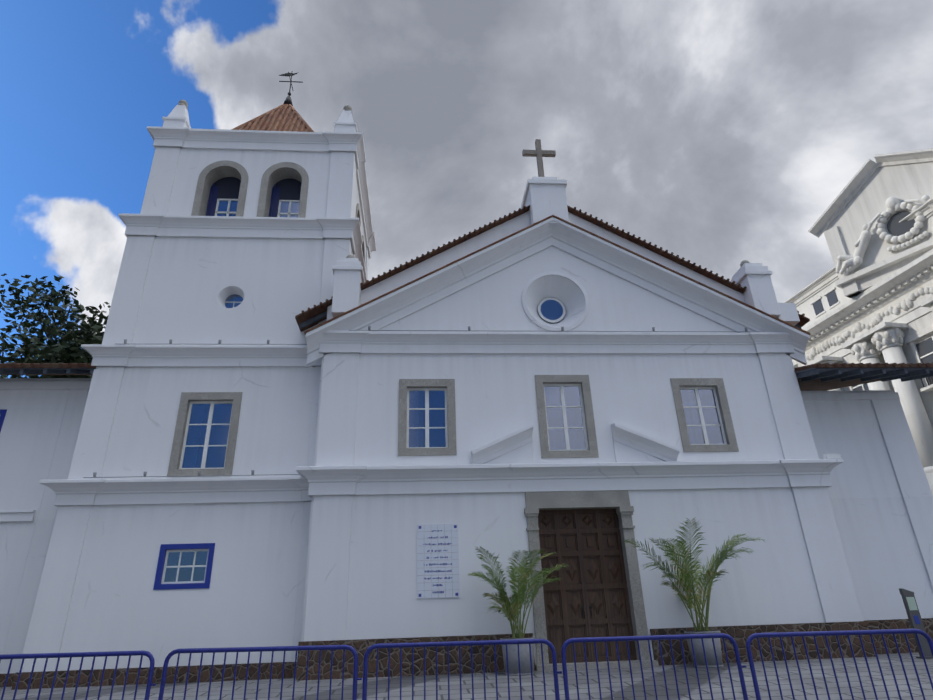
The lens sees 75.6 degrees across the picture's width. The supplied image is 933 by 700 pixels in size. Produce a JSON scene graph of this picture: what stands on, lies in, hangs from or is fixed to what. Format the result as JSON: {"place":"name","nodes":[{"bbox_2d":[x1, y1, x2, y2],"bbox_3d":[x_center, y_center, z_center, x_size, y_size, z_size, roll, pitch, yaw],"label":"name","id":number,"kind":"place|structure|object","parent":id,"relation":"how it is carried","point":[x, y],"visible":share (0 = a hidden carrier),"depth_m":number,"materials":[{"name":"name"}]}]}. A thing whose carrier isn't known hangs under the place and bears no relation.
{"place":"outdoors","nodes":[
{"label":"outdoors","id":0,"kind":"place"},
{"bbox_2d":[57,129,365,670],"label":"church tower walls","id":1,"kind":"structure","parent":0,"point":[247,597],"depth_m":14.31,"materials":[{"name":"white paint"}]},
{"bbox_2d":[162,71,356,131],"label":"tower roof","id":2,"kind":"structure","parent":1,"relation":"on","point":[285,116],"depth_m":20.78,"materials":[{"name":"orange tile"}]},
{"bbox_2d":[0,653,932,699],"bbox_3d":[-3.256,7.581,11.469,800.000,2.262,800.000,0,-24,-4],"label":"ground","id":3,"kind":"structure","parent":0,"point":[406,690],"depth_m":10.32,"materials":[{"name":"grey stone"}]},
{"bbox_2d":[0,349,29,377],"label":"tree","id":4,"kind":"object","parent":3,"relation":"on","point":[4,376],"depth_m":31.88,"materials":[{"name":"green plant"}]},
{"bbox_2d":[0,378,91,661],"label":"college building walls","id":5,"kind":"structure","parent":3,"relation":"on","point":[30,429],"depth_m":14.70,"materials":[{"name":"white paint"}]},
{"bbox_2d":[0,363,95,686],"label":"side building trim","id":6,"kind":"structure","parent":5,"relation":"attached to","point":[60,466],"depth_m":14.44,"materials":[{"name":"white paint"}]},
{"bbox_2d":[0,273,110,377],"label":"tree","id":7,"kind":"object","parent":3,"relation":"on","point":[66,347],"visible":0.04,"depth_m":25.23,"materials":[{"name":"green plant"}]},
{"bbox_2d":[0,650,155,699],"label":"crowd barrier","id":8,"kind":"object","parent":3,"relation":"on","point":[142,653],"visible":1,"depth_m":6.54,"materials":[{"name":"blue metal"}]},
{"bbox_2d":[11,126,375,689],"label":"tower trim","id":9,"kind":"structure","parent":3,"relation":"on","point":[205,434],"depth_m":14.90,"materials":[{"name":"white paint"}]},
{"bbox_2d":[158,645,361,699],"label":"crowd barrier","id":10,"kind":"object","parent":3,"relation":"on","point":[261,650],"visible":1,"depth_m":6.55,"materials":[{"name":"blue metal"}]},
{"bbox_2d":[362,639,561,699],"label":"crowd barrier","id":11,"kind":"object","parent":3,"relation":"on","point":[459,644],"visible":1,"depth_m":6.53,"materials":[{"name":"blue metal"}]},
{"bbox_2d":[25,657,907,694],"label":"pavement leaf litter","id":12,"kind":"object","parent":3,"relation":"on","point":[522,675],"visible":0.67,"depth_m":11.29,"materials":[{"name":"grey plant"}]},
{"bbox_2d":[467,546,567,675],"bbox_3d":[1.112,5.111,11.875,2.180,2.299,1.889,0,-24,-4],"label":"potted palm","id":13,"kind":"object","parent":3,"relation":"on","point":[513,612],"visible":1,"depth_m":11.90,"materials":[{"name":"green plant"}]},
{"bbox_2d":[296,215,875,680],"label":"facade trim","id":14,"kind":"structure","parent":3,"relation":"on","point":[338,345],"depth_m":14.14,"materials":[{"name":"white paint"}]},
{"bbox_2d":[83,326,841,477],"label":"floodlights","id":15,"kind":"object","parent":14,"relation":"attached to","point":[832,456],"visible":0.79,"depth_m":15.13,"materials":[{"name":"grey"}]},
{"bbox_2d":[398,272,738,457],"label":"windows","id":16,"kind":"structure","parent":14,"relation":"attached to","point":[427,419],"depth_m":14.72,"materials":[{"name":"stone"}]},
{"bbox_2d":[524,490,658,670],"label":"church door","id":17,"kind":"structure","parent":14,"relation":"attached to","point":[596,591],"depth_m":13.28,"materials":[{"name":"wood"}]},
{"bbox_2d":[561,633,747,699],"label":"crowd barrier","id":18,"kind":"object","parent":3,"relation":"on","point":[566,643],"visible":1,"depth_m":6.53,"materials":[{"name":"blue metal"}]},
{"bbox_2d":[624,517,764,667],"bbox_3d":[4.830,4.897,12.180,2.378,2.706,2.248,19,-32,-38],"label":"potted palm","id":19,"kind":"object","parent":3,"relation":"on","point":[710,573],"visible":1,"depth_m":12.27,"materials":[{"name":"green plant"}]},
{"bbox_2d":[746,629,932,699],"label":"crowd barrier","id":20,"kind":"object","parent":3,"relation":"on","point":[751,637],"visible":1,"depth_m":6.45,"materials":[{"name":"blue metal"}]},
{"bbox_2d":[784,148,932,494],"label":"palace building","id":21,"kind":"structure","parent":3,"relation":"on","point":[868,298],"depth_m":26.48,"materials":[{"name":"stone"}]},
{"bbox_2d":[794,363,932,653],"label":"annex walls","id":22,"kind":"structure","parent":3,"relation":"on","point":[880,494],"depth_m":15.02,"materials":[{"name":"white paint"}]},
{"bbox_2d":[899,588,932,658],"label":"info totem","id":23,"kind":"object","parent":3,"relation":"on","point":[912,609],"visible":0.94,"depth_m":12.26,"materials":[{"name":"grey metal"}]},
{"bbox_2d":[0,0,932,377],"label":"sky","id":24,"kind":"structure","parent":0,"point":[715,134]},
{"bbox_2d":[327,211,824,664],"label":"church nave walls","id":25,"kind":"structure","parent":0,"point":[769,580],"depth_m":14.21,"materials":[{"name":"white paint"}]},
{"bbox_2d":[417,524,459,598],"bbox_3d":[-0.617,4.558,13.037,0.900,1.510,0.038,0,-24,-4],"label":"wall plaque","id":26,"kind":"object","parent":25,"relation":"attached to","point":[437,561],"visible":1,"depth_m":13.01,"materials":[{"name":"white stone"}]},
{"bbox_2d":[295,205,809,331],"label":"roof tiles","id":27,"kind":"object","parent":25,"relation":"on","point":[311,317],"depth_m":16.43,"materials":[{"name":"brown tile"}]},
{"bbox_2d":[332,139,799,325],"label":"church gable ornaments","id":28,"kind":"object","parent":25,"relation":"on","point":[544,197],"visible":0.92,"depth_m":16.24}
]}

